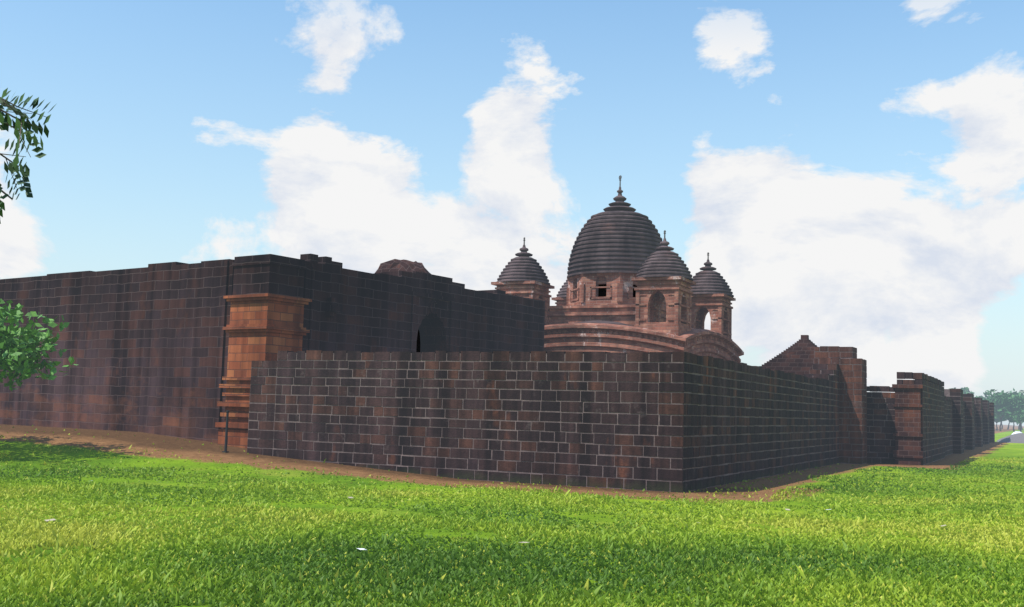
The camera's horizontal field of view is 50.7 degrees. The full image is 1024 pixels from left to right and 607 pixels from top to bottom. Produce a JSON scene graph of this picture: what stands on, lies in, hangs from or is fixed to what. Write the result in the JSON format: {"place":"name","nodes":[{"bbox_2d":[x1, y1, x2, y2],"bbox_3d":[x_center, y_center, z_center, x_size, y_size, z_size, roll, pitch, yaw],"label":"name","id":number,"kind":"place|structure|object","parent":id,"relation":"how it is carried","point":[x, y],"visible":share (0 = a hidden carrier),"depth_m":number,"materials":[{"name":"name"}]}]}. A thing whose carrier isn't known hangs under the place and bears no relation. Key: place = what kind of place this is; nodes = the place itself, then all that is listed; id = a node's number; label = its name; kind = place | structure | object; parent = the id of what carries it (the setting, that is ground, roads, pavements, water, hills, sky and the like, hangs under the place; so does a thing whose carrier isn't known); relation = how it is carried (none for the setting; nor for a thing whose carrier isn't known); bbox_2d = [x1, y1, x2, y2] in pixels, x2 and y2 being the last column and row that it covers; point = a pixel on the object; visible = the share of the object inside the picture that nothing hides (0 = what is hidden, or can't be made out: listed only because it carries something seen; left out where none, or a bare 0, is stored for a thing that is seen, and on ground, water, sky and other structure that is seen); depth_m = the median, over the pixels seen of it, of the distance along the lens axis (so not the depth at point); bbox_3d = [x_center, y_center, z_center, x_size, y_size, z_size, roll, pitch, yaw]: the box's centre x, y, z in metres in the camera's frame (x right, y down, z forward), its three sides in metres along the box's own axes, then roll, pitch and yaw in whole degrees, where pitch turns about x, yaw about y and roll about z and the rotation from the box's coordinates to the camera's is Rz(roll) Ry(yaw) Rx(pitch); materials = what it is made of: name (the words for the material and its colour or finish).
{"place":"outdoors","nodes":[
{"label":"outdoors","id":0,"kind":"place"},
{"bbox_2d":[0,88,54,223],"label":"tree branch","id":1,"kind":"object","parent":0,"point":[6,122],"visible":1,"depth_m":6.40,"materials":[{"name":"green plant"}]},
{"bbox_2d":[0,425,1023,606],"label":"grass","id":2,"kind":"structure","parent":0,"point":[75,579],"depth_m":14.46,"materials":[{"name":"green plant"}]},
{"bbox_2d":[45,497,945,542],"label":"fallen leaves litter","id":3,"kind":"object","parent":2,"relation":"on","point":[352,497],"visible":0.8,"depth_m":16.17,"materials":[{"name":"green plant"}]},
{"bbox_2d":[0,424,1023,606],"bbox_3d":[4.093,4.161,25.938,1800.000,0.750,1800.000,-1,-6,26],"label":"ground","id":4,"kind":"structure","parent":0,"point":[61,439],"depth_m":27.02,"materials":[{"name":"green plant"}]},
{"bbox_2d":[0,299,77,390],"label":"tree foliage","id":5,"kind":"object","parent":4,"relation":"on","point":[17,351],"visible":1,"depth_m":29.73,"materials":[{"name":"green plant"}]},
{"bbox_2d":[222,410,228,452],"bbox_3d":[-8.383,3.794,31.746,0.140,1.320,0.140,-1,-6,26],"label":"iron post","id":6,"kind":"object","parent":4,"relation":"on","point":[226,432],"visible":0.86,"depth_m":31.73,"materials":[{"name":"black metal"}]},
{"bbox_2d":[0,254,544,442],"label":"tall block","id":7,"kind":"structure","parent":4,"relation":"on","point":[146,348],"depth_m":38.18,"materials":[{"name":"brown brick"}]},
{"bbox_2d":[215,293,311,448],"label":"corner buttress","id":8,"kind":"structure","parent":7,"relation":"attached to","point":[264,326],"depth_m":34.03,"materials":[{"name":"brown brick"}]},
{"bbox_2d":[232,254,306,297],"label":"pillar cap block","id":9,"kind":"structure","parent":8,"relation":"on","point":[270,273],"depth_m":34.30,"materials":[{"name":"grey stone"}]},
{"bbox_2d":[325,297,339,316],"bbox_3d":[-5.993,0.120,36.133,0.320,0.620,0.400,-2,-7,35],"label":"wall niche","id":10,"kind":"object","parent":7,"relation":"attached to","point":[332,308],"depth_m":36.05,"materials":[{"name":"grey stone"}]},
{"bbox_2d":[375,259,430,273],"bbox_3d":[-4.311,-0.811,44.801,3.400,2.058,3.366,-2,-7,35],"label":"ruined dome top","id":11,"kind":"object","parent":7,"relation":"on","point":[393,265],"depth_m":43.73,"materials":[{"name":"stone"}]},
{"bbox_2d":[410,291,454,351],"bbox_3d":[-3.000,1.707,40.596,0.070,4.100,2.500,-2,-7,35],"label":"arch frame","id":12,"kind":"object","parent":7,"relation":"attached to","point":[415,294],"visible":0.67,"depth_m":40.42,"materials":[{"name":"grey stone"}]},
{"bbox_2d":[416,329,419,351],"bbox_3d":[-5.167,3.234,41.923,2.498,6.000,4.000,-2,-7,35],"label":"doorway opening","id":13,"kind":"object","parent":4,"relation":"on","point":[418,343],"depth_m":42.04,"materials":[{"name":"black"}]},
{"bbox_2d":[544,323,743,361],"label":"curved roof","id":14,"kind":"structure","parent":4,"relation":"on","point":[585,342],"depth_m":47.53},
{"bbox_2d":[491,281,554,324],"bbox_3d":[0.483,0.454,50.607,2.240,2.740,2.240,-1,-6,26],"label":"turret","id":15,"kind":"object","parent":14,"relation":"on","point":[536,290],"visible":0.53,"depth_m":49.94,"materials":[{"name":"stone"}]},
{"bbox_2d":[497,245,549,284],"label":"turret dome","id":16,"kind":"structure","parent":15,"relation":"on","point":[524,266],"depth_m":50.04,"materials":[{"name":"grey stone"}]},
{"bbox_2d":[551,297,566,305],"bbox_3d":[3.522,1.143,56.763,2.240,2.740,2.240,-1,-6,26],"label":"turret","id":17,"kind":"object","parent":14,"relation":"on","point":[560,301],"visible":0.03,"depth_m":56.28,"materials":[{"name":"stone"}]},
{"bbox_2d":[557,280,567,296],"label":"turret dome","id":18,"kind":"structure","parent":17,"relation":"on","point":[562,292],"depth_m":56.34,"materials":[{"name":"grey stone"}]},
{"bbox_2d":[576,320,633,326],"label":"roof","id":19,"kind":"structure","parent":14,"relation":"on","point":[604,321],"depth_m":48.91,"materials":[{"name":"stone"}]},
{"bbox_2d":[547,304,665,325],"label":"tower plinth","id":20,"kind":"structure","parent":14,"relation":"on","point":[623,313],"depth_m":50.03,"materials":[{"name":"stone"}]},
{"bbox_2d":[566,272,665,305],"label":"tower drum bands","id":21,"kind":"object","parent":20,"relation":"on","point":[601,278],"visible":0.35,"depth_m":50.37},
{"bbox_2d":[567,187,661,276],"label":"central dome","id":22,"kind":"structure","parent":21,"relation":"on","point":[619,234],"depth_m":50.74,"materials":[{"name":"grey stone"}]},
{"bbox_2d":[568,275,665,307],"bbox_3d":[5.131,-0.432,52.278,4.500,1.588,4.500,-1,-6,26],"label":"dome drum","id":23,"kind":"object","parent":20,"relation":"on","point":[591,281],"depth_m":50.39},
{"bbox_2d":[544,330,738,356],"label":"temple dentils","id":24,"kind":"object","parent":14,"relation":"attached to","point":[664,340],"visible":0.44,"depth_m":47.49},
{"bbox_2d":[631,276,695,335],"bbox_3d":[6.675,0.329,47.564,2.240,2.740,2.240,-1,-6,26],"label":"turret","id":25,"kind":"object","parent":14,"relation":"on","point":[674,292],"visible":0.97,"depth_m":46.95,"materials":[{"name":"stone"}]},
{"bbox_2d":[636,238,693,280],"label":"turret dome","id":26,"kind":"structure","parent":25,"relation":"on","point":[664,260],"depth_m":47.01,"materials":[{"name":"grey stone"}]},
{"bbox_2d":[691,294,735,339],"bbox_3d":[9.714,1.017,53.721,2.240,2.740,2.240,-1,-6,26],"label":"turret","id":27,"kind":"object","parent":14,"relation":"on","point":[718,307],"visible":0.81,"depth_m":53.06,"materials":[{"name":"stone"}]},
{"bbox_2d":[690,259,733,296],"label":"turret dome","id":28,"kind":"structure","parent":27,"relation":"on","point":[708,279],"depth_m":53.12,"materials":[{"name":"grey stone"}]},
{"bbox_2d":[814,346,866,463],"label":"wall pillar","id":29,"kind":"structure","parent":4,"relation":"on","point":[846,375],"depth_m":45.61,"materials":[{"name":"brown brick"}]},
{"bbox_2d":[950,387,973,393],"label":"tree","id":30,"kind":"object","parent":4,"relation":"on","point":[965,389],"visible":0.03,"depth_m":339.00,"materials":[{"name":"green plant"}]},
{"bbox_2d":[977,391,989,398],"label":"tree","id":31,"kind":"object","parent":4,"relation":"on","point":[986,396],"visible":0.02,"depth_m":313.74,"materials":[{"name":"green plant"}]},
{"bbox_2d":[994,414,1003,429],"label":"tree","id":32,"kind":"object","parent":4,"relation":"on","point":[996,419],"visible":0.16,"depth_m":274.57,"materials":[{"name":"green plant"}]},
{"bbox_2d":[984,389,1016,430],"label":"tree","id":33,"kind":"object","parent":4,"relation":"on","point":[997,401],"visible":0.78,"depth_m":250.89,"materials":[{"name":"green plant"}]},
{"bbox_2d":[1003,411,1016,431],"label":"tree","id":34,"kind":"object","parent":4,"relation":"on","point":[1006,419],"visible":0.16,"depth_m":255.09,"materials":[{"name":"green plant"}]},
{"bbox_2d":[997,433,1023,442],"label":"gravel heap","id":35,"kind":"object","parent":4,"relation":"on","point":[1016,438],"visible":0.97,"depth_m":106.05,"materials":[{"name":"grey gravel"}]},
{"bbox_2d":[999,393,1023,431],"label":"tree","id":36,"kind":"object","parent":4,"relation":"on","point":[1020,397],"visible":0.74,"depth_m":248.80,"materials":[{"name":"green plant"}]},
{"bbox_2d":[1006,388,1023,429],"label":"tree","id":37,"kind":"object","parent":4,"relation":"on","point":[1015,393],"visible":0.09,"depth_m":306.28,"materials":[{"name":"green plant"}]},
{"bbox_2d":[1010,399,1023,422],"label":"tree","id":38,"kind":"object","parent":4,"relation":"on","point":[1018,414],"visible":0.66,"depth_m":247.67,"materials":[{"name":"green plant"}]},
{"bbox_2d":[0,0,1023,425],"label":"sky","id":39,"kind":"structure","parent":0,"point":[852,171],"materials":[{"name":"blue"}]},
{"bbox_2d":[247,350,838,492],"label":"walls","id":40,"kind":"structure","parent":0,"point":[630,384],"depth_m":28.88,"materials":[{"name":"brown brick"}]},
{"bbox_2d":[761,335,816,375],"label":"gable roof","id":41,"kind":"structure","parent":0,"point":[797,358],"depth_m":50.52,"materials":[{"name":"stone"}]},
{"bbox_2d":[814,347,994,464],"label":"fort walls","id":42,"kind":"structure","parent":0,"point":[875,392],"depth_m":49.52,"materials":[{"name":"brown brick"}]},
{"bbox_2d":[892,384,922,464],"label":"wall pillar","id":43,"kind":"structure","parent":42,"relation":"attached to","point":[907,434],"depth_m":46.08,"materials":[{"name":"brown brick"}]}
]}

